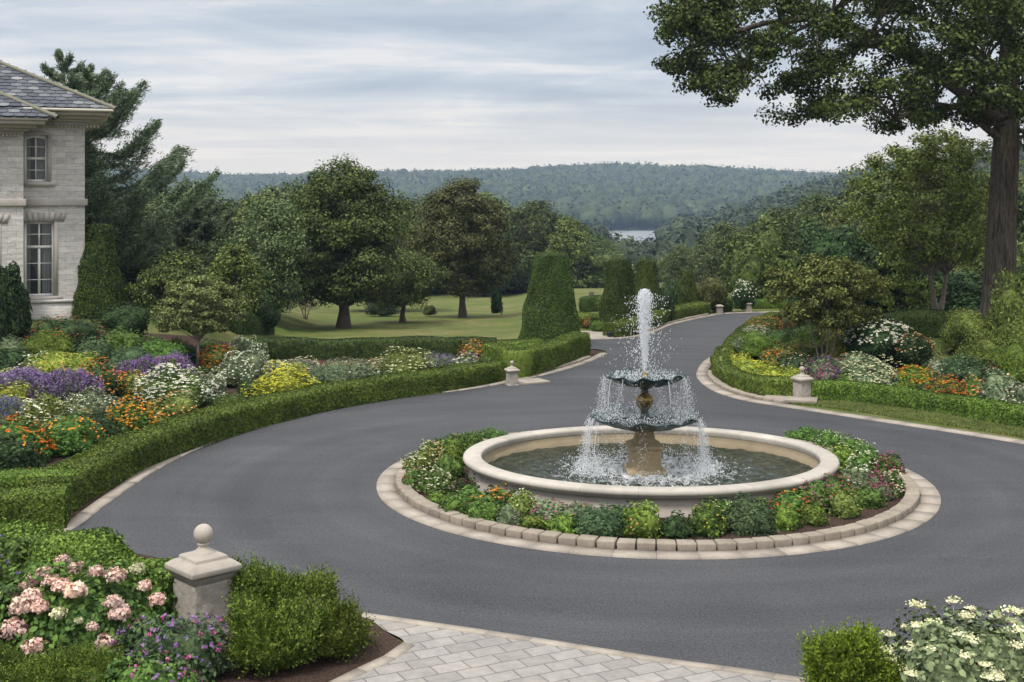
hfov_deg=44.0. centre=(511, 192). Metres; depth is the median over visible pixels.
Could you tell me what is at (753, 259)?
undergrowth shrub
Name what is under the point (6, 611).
leafy bush
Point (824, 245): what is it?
undergrowth shrub
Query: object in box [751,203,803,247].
woodland tree
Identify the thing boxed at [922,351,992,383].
flowering shrub
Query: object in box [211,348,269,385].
flowering shrub
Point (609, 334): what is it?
stone planter
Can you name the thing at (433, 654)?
paved apron
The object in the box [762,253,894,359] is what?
multi stem tree
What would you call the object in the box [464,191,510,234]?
woodland tree
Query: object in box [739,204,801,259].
woodland tree
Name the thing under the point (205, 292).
garden tree
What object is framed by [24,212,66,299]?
window
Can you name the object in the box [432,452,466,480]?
bedding plant
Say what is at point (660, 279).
woodland tree
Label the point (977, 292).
undergrowth shrub
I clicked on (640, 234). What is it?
lake
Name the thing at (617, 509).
bedding plant
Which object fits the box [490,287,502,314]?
cypress
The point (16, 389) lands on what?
flowering shrub
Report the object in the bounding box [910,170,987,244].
woodland tree
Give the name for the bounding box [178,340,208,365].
garden shrub
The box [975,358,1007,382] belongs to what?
flowering shrub
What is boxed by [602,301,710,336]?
clipped hedge
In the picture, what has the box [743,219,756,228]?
woodland tree
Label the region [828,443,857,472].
bedding plant
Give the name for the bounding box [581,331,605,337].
parking court
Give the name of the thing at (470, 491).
bedding plant
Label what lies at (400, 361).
flowering shrub
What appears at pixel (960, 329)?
garden shrub
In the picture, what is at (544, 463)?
basin water
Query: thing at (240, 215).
woodland tree
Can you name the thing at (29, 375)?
flowering shrub
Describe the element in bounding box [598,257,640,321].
topiary cone
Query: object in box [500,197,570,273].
woodland tree
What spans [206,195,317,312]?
tree
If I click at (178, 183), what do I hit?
woodland tree
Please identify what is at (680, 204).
distant woodland
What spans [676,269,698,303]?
topiary cone
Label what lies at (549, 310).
topiary cone
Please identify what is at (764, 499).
bedding plant
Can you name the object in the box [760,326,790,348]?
garden shrub
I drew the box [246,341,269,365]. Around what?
flowering shrub
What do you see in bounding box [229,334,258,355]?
flowering shrub
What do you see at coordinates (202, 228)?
pine tree
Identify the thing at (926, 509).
island kerb strip
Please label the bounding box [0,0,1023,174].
sky
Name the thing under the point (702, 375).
kerb strip
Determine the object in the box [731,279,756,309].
round bush
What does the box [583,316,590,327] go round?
garden shrub
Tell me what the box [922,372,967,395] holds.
flowering shrub
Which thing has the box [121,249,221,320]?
tree
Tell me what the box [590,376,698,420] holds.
water curtain
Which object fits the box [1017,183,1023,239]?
woodland tree
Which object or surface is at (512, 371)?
stone post
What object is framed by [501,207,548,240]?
woodland tree
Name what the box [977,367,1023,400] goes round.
flowering shrub
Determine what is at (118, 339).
garden shrub
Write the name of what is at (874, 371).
flowering shrub
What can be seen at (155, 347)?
garden shrub
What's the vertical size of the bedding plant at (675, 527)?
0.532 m
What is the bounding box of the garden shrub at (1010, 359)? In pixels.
[983,335,1023,386]
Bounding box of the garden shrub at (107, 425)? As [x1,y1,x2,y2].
[88,412,122,437]
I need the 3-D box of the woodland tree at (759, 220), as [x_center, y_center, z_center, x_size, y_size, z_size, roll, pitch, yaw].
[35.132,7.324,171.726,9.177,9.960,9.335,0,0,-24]
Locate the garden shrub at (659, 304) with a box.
[650,287,674,320]
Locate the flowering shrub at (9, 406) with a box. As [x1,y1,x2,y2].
[0,395,25,424]
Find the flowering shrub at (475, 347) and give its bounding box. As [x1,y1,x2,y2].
[457,339,482,358]
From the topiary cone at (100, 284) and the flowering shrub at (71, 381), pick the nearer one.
the flowering shrub at (71, 381)
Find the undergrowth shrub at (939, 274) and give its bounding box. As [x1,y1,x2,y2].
[912,261,967,309]
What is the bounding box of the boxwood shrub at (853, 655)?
[794,617,921,681]
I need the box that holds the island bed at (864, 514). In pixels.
[415,465,903,545]
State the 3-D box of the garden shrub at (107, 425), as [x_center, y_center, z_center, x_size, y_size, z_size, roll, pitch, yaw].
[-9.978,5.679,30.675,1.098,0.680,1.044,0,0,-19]
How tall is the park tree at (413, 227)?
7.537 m
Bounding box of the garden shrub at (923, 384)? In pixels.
[915,382,926,389]
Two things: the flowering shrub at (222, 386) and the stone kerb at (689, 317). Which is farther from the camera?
the stone kerb at (689, 317)
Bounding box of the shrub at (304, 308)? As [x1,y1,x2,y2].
[292,294,323,318]
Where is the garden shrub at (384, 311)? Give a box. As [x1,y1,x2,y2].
[364,299,398,315]
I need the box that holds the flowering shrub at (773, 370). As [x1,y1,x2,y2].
[750,362,786,375]
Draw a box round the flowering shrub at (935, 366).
[922,354,945,379]
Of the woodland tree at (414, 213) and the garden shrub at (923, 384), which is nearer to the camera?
the garden shrub at (923, 384)
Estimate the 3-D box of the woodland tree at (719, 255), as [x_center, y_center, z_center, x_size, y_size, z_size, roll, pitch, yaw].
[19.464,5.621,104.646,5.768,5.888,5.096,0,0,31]
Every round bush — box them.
[696,272,729,309]
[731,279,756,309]
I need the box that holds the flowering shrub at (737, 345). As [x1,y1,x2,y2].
[729,336,744,355]
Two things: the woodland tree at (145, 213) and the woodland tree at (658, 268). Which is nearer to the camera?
the woodland tree at (145, 213)
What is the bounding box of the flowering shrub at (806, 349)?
[784,338,820,364]
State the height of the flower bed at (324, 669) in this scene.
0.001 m
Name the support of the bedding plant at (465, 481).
on the island bed at (864, 514)
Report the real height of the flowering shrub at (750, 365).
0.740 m
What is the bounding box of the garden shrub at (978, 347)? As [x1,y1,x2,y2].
[948,329,1013,364]
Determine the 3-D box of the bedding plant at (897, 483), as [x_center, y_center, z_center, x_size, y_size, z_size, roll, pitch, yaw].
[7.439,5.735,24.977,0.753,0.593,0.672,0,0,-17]
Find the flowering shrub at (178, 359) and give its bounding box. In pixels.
[150,350,196,373]
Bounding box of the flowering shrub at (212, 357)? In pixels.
[197,341,237,372]
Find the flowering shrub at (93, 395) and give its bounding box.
[60,385,125,413]
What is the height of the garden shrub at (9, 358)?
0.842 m
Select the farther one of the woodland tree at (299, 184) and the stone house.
the woodland tree at (299, 184)
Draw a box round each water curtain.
[551,368,743,486]
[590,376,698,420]
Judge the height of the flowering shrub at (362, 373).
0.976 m
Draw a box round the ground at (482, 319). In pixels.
[28,227,1023,642]
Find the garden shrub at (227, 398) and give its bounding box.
[207,392,246,405]
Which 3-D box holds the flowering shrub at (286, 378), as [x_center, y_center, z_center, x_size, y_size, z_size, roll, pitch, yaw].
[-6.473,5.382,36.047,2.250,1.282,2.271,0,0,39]
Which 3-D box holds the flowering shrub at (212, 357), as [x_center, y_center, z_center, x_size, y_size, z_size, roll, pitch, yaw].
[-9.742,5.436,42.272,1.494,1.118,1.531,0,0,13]
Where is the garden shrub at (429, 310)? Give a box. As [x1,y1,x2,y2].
[422,305,436,315]
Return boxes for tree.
[38,48,221,300]
[106,199,156,256]
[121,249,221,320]
[134,192,226,256]
[145,184,219,218]
[148,274,251,368]
[153,180,180,200]
[155,178,237,251]
[158,196,257,255]
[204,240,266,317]
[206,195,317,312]
[209,193,274,254]
[227,189,312,274]
[236,191,294,233]
[241,184,302,234]
[252,154,424,327]
[275,177,310,253]
[349,211,435,288]
[363,248,450,321]
[380,195,443,233]
[392,209,437,292]
[401,175,521,317]
[408,194,423,204]
[413,191,430,204]
[413,197,432,222]
[436,197,520,296]
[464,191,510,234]
[490,196,517,211]
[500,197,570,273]
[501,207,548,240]
[515,200,554,221]
[536,217,601,287]
[556,210,599,249]
[570,219,583,250]
[580,238,615,254]
[582,224,594,245]
[587,232,617,257]
[610,243,624,257]
[643,0,1023,320]
[647,255,662,278]
[656,253,674,281]
[658,249,699,285]
[661,243,698,288]
[692,221,749,291]
[692,232,709,281]
[696,243,739,280]
[699,218,732,281]
[709,224,731,275]
[712,228,756,276]
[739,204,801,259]
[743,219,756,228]
[749,210,768,228]
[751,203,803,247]
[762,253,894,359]
[775,195,830,231]
[778,187,858,247]
[791,210,866,257]
[792,192,812,207]
[812,190,861,222]
[828,192,888,236]
[829,126,1023,309]
[854,176,893,200]
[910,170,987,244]
[974,172,1023,235]
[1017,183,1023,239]
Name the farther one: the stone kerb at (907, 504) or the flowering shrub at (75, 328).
the flowering shrub at (75, 328)
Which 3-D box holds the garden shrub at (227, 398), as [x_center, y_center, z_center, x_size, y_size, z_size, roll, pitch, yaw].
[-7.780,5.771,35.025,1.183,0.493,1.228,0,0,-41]
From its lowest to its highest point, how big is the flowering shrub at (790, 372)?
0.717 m
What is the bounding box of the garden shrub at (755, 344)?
[735,327,774,357]
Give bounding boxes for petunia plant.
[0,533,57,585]
[90,647,214,681]
[109,612,236,681]
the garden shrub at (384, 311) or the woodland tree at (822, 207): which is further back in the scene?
the woodland tree at (822, 207)
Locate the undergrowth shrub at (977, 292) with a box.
[963,279,982,309]
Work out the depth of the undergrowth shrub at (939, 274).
58.79 m
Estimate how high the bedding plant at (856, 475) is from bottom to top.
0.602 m
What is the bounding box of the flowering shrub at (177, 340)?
[169,336,185,346]
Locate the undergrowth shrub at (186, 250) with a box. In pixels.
[165,244,196,255]
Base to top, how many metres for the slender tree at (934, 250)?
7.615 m
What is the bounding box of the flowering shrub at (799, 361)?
[773,352,810,374]
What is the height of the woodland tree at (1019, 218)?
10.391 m
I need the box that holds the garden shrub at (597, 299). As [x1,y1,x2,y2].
[596,292,602,311]
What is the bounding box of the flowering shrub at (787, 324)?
[777,317,809,330]
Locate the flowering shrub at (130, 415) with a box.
[105,395,165,432]
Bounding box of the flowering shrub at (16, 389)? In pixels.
[0,378,48,410]
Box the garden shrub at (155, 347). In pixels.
[137,335,187,360]
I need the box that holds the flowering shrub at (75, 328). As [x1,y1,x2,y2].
[20,314,104,347]
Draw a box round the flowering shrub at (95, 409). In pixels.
[62,395,111,420]
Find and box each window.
[0,214,9,265]
[24,130,54,185]
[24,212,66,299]
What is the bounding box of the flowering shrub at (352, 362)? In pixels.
[318,356,372,372]
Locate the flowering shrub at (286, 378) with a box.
[240,360,320,396]
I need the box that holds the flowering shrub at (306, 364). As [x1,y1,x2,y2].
[264,356,322,380]
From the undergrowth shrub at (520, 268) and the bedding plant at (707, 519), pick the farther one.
the undergrowth shrub at (520, 268)
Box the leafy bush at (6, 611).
[0,599,20,661]
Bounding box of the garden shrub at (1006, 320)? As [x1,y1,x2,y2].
[983,266,1023,349]
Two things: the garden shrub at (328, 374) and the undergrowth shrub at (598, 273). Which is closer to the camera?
the garden shrub at (328, 374)
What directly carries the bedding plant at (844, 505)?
on the island bed at (864, 514)
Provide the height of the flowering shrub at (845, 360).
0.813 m
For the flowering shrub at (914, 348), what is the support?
on the flower bed at (897, 364)
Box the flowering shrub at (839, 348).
[821,336,852,359]
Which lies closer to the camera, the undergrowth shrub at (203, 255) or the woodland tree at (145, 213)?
the undergrowth shrub at (203, 255)
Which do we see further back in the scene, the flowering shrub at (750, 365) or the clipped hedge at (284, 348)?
the clipped hedge at (284, 348)
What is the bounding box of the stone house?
[0,60,117,319]
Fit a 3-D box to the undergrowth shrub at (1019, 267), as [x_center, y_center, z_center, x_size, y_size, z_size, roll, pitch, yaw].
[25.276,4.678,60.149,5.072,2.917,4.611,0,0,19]
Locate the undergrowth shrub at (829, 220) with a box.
[794,209,856,268]
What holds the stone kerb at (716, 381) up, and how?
on the ground at (482, 319)
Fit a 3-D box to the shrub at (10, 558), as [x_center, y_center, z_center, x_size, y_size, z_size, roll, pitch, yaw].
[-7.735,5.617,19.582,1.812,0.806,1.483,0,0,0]
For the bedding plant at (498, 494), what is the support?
on the island bed at (864, 514)
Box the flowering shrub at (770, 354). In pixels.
[758,340,797,365]
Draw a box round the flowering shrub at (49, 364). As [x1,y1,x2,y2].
[23,351,100,375]
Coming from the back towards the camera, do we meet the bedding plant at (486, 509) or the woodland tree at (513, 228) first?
the woodland tree at (513, 228)
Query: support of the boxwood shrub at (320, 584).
on the flower bed at (324, 669)
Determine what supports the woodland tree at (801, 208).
on the ground at (482, 319)
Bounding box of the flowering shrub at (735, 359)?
[729,351,751,367]
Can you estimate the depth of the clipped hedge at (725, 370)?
39.06 m
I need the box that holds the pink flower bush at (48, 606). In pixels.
[0,553,179,664]
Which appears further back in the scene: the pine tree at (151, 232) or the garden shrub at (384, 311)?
the garden shrub at (384, 311)
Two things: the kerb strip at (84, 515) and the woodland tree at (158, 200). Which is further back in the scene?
the woodland tree at (158, 200)
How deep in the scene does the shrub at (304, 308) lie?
69.84 m
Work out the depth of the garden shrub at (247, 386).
36.04 m
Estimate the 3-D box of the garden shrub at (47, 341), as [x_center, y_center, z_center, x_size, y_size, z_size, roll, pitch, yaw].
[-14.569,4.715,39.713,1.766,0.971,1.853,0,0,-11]
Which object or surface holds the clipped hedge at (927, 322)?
on the flower bed at (897, 364)
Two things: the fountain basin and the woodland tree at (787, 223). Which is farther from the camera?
the woodland tree at (787, 223)
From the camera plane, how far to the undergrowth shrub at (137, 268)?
60.43 m
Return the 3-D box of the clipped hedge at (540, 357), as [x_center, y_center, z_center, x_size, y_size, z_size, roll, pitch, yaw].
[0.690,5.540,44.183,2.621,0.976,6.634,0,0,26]
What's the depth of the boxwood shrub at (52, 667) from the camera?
14.91 m
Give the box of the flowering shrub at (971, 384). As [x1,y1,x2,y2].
[960,374,983,396]
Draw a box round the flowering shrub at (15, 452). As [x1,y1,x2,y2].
[0,431,46,470]
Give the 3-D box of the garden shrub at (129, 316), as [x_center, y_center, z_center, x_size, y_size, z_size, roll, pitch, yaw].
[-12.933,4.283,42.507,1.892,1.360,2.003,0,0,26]
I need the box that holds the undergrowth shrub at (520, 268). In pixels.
[507,231,557,287]
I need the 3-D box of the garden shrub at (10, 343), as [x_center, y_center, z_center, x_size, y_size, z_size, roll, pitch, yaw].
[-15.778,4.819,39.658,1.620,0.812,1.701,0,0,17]
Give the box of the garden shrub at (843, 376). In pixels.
[835,369,855,379]
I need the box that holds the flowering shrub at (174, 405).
[144,389,199,422]
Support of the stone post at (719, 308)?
on the ground at (482, 319)
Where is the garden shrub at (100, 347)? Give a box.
[67,335,114,365]
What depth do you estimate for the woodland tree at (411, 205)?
150.53 m
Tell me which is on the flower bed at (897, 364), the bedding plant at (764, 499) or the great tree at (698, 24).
the great tree at (698, 24)
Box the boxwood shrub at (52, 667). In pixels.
[0,639,127,681]
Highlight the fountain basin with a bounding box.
[463,425,839,517]
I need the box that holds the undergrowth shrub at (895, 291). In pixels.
[868,242,942,314]
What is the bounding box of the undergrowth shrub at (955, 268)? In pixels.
[950,240,985,280]
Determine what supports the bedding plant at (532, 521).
on the island bed at (864, 514)
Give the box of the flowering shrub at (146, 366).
[110,353,165,378]
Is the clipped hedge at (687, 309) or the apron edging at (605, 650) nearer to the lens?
the apron edging at (605, 650)
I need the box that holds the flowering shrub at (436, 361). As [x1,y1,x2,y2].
[424,350,457,367]
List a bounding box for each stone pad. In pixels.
[504,378,550,384]
[765,395,817,403]
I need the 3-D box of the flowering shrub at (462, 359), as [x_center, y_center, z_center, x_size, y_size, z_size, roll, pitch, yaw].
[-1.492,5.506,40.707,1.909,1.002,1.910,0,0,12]
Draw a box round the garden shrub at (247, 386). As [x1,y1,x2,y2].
[235,378,261,398]
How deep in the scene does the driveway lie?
21.87 m
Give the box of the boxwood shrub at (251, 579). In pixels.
[220,548,311,630]
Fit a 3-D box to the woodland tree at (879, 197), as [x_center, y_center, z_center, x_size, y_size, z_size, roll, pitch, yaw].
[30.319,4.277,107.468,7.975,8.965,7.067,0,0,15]
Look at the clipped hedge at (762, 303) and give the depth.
68.35 m
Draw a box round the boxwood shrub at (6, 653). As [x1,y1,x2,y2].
[0,639,24,679]
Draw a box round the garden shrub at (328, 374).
[303,364,352,382]
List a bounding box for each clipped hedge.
[0,467,79,486]
[0,480,71,528]
[0,515,178,621]
[20,359,506,512]
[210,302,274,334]
[249,335,496,359]
[480,331,591,377]
[497,337,543,344]
[511,341,542,346]
[578,295,600,311]
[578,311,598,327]
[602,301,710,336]
[710,312,792,395]
[711,299,732,311]
[733,298,786,308]
[811,379,1023,426]
[882,308,955,336]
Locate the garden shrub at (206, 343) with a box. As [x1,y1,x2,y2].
[200,337,220,349]
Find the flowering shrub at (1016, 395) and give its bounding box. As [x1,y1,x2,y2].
[1001,380,1023,403]
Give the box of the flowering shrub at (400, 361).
[373,346,437,373]
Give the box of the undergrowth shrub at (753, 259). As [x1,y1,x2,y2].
[715,208,800,301]
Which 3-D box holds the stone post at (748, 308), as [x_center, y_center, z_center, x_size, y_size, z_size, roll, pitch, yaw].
[12.034,5.797,64.407,0.316,0.486,0.316,0,0,-10]
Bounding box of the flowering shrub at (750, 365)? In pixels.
[736,359,770,373]
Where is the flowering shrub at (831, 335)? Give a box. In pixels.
[814,328,847,345]
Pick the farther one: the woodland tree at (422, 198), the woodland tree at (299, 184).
the woodland tree at (422, 198)
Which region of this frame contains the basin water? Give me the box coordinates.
[488,443,812,486]
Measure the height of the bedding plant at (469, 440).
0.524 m
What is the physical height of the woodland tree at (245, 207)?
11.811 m
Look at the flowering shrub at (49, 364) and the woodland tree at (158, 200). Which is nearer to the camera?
the flowering shrub at (49, 364)
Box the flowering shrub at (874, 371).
[841,354,904,384]
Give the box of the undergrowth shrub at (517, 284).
[500,230,539,293]
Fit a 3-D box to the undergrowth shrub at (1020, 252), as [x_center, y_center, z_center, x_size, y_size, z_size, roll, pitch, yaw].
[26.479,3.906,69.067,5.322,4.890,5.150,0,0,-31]
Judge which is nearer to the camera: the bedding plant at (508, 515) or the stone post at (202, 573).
the stone post at (202, 573)
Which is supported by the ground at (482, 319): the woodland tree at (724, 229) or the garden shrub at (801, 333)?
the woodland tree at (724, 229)
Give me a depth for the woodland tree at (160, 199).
106.53 m
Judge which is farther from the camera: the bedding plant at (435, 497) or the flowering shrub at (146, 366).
the flowering shrub at (146, 366)
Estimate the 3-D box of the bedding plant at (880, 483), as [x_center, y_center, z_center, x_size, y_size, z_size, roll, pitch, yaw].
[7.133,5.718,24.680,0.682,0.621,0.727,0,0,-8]
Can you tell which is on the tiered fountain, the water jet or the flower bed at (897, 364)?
the water jet
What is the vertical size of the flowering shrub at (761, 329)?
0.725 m
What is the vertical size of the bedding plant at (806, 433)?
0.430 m
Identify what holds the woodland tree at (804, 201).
on the ground at (482, 319)
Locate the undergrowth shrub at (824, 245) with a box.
[785,217,871,305]
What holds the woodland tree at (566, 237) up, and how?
on the ground at (482, 319)
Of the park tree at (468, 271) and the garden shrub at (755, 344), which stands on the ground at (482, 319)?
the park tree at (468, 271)
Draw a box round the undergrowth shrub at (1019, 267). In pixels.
[1016,262,1023,279]
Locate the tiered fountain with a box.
[590,367,699,476]
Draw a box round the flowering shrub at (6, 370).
[0,368,34,375]
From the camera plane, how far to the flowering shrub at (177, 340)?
42.89 m
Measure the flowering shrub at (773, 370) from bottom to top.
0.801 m
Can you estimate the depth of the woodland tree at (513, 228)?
138.52 m
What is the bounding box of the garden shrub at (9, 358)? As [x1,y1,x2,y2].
[0,347,24,371]
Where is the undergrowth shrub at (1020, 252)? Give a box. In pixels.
[953,229,1023,279]
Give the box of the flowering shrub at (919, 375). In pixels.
[893,363,935,386]
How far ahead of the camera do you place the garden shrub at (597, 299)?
63.30 m
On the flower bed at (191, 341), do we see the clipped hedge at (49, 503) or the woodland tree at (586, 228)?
the clipped hedge at (49, 503)
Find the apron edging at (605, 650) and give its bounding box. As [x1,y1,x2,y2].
[362,612,807,681]
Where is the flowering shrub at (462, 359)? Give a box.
[441,351,482,366]
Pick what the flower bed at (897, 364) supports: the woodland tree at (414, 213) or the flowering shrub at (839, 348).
the flowering shrub at (839, 348)
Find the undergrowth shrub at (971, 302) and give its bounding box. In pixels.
[935,268,982,309]
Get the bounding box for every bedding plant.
[400,446,436,473]
[400,462,426,489]
[416,467,456,494]
[417,439,455,464]
[426,489,446,504]
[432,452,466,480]
[434,433,454,446]
[438,491,469,513]
[439,432,467,465]
[453,473,479,494]
[456,485,483,505]
[457,429,484,449]
[464,497,502,521]
[468,426,508,439]
[472,482,516,511]
[496,502,522,525]
[506,488,538,516]
[518,514,546,530]
[525,495,565,524]
[545,512,578,533]
[559,500,595,519]
[572,502,627,537]
[607,504,626,523]
[619,499,663,538]
[658,510,695,538]
[688,495,728,538]
[716,498,733,517]
[721,491,779,535]
[754,497,771,518]
[766,489,811,518]
[769,504,803,530]
[783,425,827,441]
[794,477,834,511]
[800,503,829,526]
[810,428,845,449]
[820,472,855,502]
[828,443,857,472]
[828,486,862,518]
[834,462,868,492]
[838,433,879,457]
[846,446,881,475]
[849,484,890,508]
[863,470,896,501]
[870,450,905,475]
[874,469,905,497]
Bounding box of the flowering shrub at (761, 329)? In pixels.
[742,325,772,338]
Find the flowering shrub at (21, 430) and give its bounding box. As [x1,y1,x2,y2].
[0,411,57,462]
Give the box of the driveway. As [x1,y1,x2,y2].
[69,312,1023,676]
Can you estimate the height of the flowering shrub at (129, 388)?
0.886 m
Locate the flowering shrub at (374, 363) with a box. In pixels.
[366,357,387,371]
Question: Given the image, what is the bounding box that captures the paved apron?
[349,618,790,681]
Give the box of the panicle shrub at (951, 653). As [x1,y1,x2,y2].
[879,596,1023,681]
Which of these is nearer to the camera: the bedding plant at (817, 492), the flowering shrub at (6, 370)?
the bedding plant at (817, 492)
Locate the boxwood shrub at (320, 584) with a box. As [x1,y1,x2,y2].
[272,558,344,604]
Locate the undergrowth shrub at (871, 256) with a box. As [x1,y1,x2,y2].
[835,225,899,315]
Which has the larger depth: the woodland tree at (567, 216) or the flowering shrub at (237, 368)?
the woodland tree at (567, 216)
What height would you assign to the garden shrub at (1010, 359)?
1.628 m
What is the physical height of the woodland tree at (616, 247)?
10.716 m
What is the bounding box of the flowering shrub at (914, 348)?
[890,329,939,365]
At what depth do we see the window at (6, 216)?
46.28 m
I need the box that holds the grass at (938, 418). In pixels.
[787,400,1023,437]
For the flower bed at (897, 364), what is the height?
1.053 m
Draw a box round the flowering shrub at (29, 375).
[0,365,59,400]
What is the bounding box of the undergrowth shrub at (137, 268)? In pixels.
[119,246,189,304]
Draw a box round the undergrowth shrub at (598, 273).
[575,247,635,287]
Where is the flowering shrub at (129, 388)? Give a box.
[116,369,147,399]
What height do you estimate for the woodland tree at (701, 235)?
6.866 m
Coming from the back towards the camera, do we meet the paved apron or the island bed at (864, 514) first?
the island bed at (864, 514)
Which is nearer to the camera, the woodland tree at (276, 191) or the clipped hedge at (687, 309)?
the clipped hedge at (687, 309)
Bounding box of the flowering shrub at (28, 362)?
[14,350,46,369]
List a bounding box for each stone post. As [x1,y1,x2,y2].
[165,524,241,636]
[504,361,519,385]
[716,304,723,313]
[745,303,751,311]
[790,366,813,396]
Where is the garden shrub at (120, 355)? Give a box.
[101,346,152,370]
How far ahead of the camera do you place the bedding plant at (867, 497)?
23.94 m
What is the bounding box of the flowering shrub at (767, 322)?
[749,316,784,330]
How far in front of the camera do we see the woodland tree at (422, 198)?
179.96 m
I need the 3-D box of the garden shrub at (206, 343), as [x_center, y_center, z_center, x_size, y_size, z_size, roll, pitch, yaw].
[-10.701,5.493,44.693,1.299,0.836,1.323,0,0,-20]
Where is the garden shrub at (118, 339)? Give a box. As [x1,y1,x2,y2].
[99,326,150,354]
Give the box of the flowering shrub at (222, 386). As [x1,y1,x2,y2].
[201,370,228,402]
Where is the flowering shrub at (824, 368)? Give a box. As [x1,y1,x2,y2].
[804,354,844,379]
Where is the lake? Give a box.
[609,231,655,241]
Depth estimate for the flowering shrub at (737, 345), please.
46.13 m
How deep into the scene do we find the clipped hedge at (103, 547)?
19.00 m
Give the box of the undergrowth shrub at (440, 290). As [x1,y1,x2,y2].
[430,242,447,293]
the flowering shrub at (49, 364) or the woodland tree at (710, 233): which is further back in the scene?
the woodland tree at (710, 233)
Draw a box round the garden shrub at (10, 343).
[0,334,30,354]
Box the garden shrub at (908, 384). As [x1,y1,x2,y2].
[893,381,921,389]
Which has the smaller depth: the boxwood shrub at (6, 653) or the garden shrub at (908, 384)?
the boxwood shrub at (6, 653)
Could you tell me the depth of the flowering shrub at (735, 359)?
42.00 m
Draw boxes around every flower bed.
[0,553,401,681]
[1,330,602,518]
[709,321,1022,399]
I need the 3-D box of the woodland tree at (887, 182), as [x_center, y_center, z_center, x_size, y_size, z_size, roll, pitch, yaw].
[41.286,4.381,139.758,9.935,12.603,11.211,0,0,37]
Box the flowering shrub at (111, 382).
[77,357,129,399]
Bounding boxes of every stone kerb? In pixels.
[395,430,919,550]
[544,356,590,371]
[648,313,708,330]
[707,370,786,403]
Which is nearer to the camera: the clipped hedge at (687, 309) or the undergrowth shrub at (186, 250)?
the clipped hedge at (687, 309)
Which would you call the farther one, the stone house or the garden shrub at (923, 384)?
the stone house
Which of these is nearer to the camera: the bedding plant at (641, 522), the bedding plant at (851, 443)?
the bedding plant at (641, 522)
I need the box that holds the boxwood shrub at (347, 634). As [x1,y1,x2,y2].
[289,589,381,665]
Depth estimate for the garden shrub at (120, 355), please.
39.38 m
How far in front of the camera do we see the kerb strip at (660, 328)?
58.39 m
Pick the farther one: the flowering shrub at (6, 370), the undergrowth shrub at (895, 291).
the undergrowth shrub at (895, 291)
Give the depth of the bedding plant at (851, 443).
28.35 m
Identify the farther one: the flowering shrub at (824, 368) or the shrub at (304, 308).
the shrub at (304, 308)
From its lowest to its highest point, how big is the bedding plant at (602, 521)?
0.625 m
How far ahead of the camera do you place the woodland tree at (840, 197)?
134.80 m
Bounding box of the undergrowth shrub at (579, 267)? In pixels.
[531,240,593,285]
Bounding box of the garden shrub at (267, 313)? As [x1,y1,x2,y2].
[251,289,281,327]
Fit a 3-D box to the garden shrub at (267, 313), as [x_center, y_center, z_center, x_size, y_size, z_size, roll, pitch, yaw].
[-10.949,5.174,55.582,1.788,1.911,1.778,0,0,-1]
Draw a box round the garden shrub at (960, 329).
[937,307,991,352]
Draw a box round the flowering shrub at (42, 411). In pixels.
[12,391,75,435]
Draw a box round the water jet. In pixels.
[603,288,683,372]
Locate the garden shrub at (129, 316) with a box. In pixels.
[92,300,153,338]
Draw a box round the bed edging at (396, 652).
[330,643,414,681]
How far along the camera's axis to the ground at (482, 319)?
68.27 m
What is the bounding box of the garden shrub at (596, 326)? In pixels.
[589,319,603,331]
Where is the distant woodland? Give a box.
[100,140,1023,265]
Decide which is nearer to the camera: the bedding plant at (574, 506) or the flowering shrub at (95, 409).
the bedding plant at (574, 506)
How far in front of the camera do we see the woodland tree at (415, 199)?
214.60 m
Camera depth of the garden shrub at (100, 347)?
39.40 m
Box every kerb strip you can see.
[57,353,607,531]
[376,454,940,559]
[590,311,778,338]
[696,356,1023,443]
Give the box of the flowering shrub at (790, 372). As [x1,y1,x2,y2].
[778,365,806,375]
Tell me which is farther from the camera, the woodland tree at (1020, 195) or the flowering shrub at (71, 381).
the woodland tree at (1020, 195)
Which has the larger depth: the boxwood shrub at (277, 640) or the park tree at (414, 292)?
the park tree at (414, 292)
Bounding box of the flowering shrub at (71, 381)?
[34,365,105,401]
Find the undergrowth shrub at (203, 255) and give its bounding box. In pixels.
[176,242,245,288]
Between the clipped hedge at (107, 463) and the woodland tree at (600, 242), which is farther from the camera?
the woodland tree at (600, 242)
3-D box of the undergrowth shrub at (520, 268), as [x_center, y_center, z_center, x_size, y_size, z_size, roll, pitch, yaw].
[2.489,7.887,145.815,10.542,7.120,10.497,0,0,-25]
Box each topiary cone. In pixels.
[71,223,127,319]
[518,252,580,340]
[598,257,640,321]
[634,258,660,308]
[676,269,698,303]
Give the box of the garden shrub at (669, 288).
[660,279,680,304]
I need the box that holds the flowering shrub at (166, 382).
[133,362,224,409]
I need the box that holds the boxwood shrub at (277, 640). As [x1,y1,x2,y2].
[220,587,337,678]
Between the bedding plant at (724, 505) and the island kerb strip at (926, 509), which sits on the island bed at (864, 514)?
the bedding plant at (724, 505)
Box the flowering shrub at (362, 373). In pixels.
[342,363,389,380]
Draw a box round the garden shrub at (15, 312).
[0,260,32,341]
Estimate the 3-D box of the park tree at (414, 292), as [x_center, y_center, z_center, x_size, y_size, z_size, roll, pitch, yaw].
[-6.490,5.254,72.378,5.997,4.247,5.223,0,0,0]
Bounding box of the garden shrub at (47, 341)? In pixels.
[18,327,75,357]
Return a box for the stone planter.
[605,331,614,337]
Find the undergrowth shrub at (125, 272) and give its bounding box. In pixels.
[119,249,139,304]
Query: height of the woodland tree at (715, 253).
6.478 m
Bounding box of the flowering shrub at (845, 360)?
[833,351,865,372]
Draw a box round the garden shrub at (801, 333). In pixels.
[783,319,828,351]
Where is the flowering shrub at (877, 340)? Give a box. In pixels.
[837,314,912,364]
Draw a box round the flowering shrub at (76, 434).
[39,407,107,456]
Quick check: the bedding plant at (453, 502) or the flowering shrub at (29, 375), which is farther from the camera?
the flowering shrub at (29, 375)

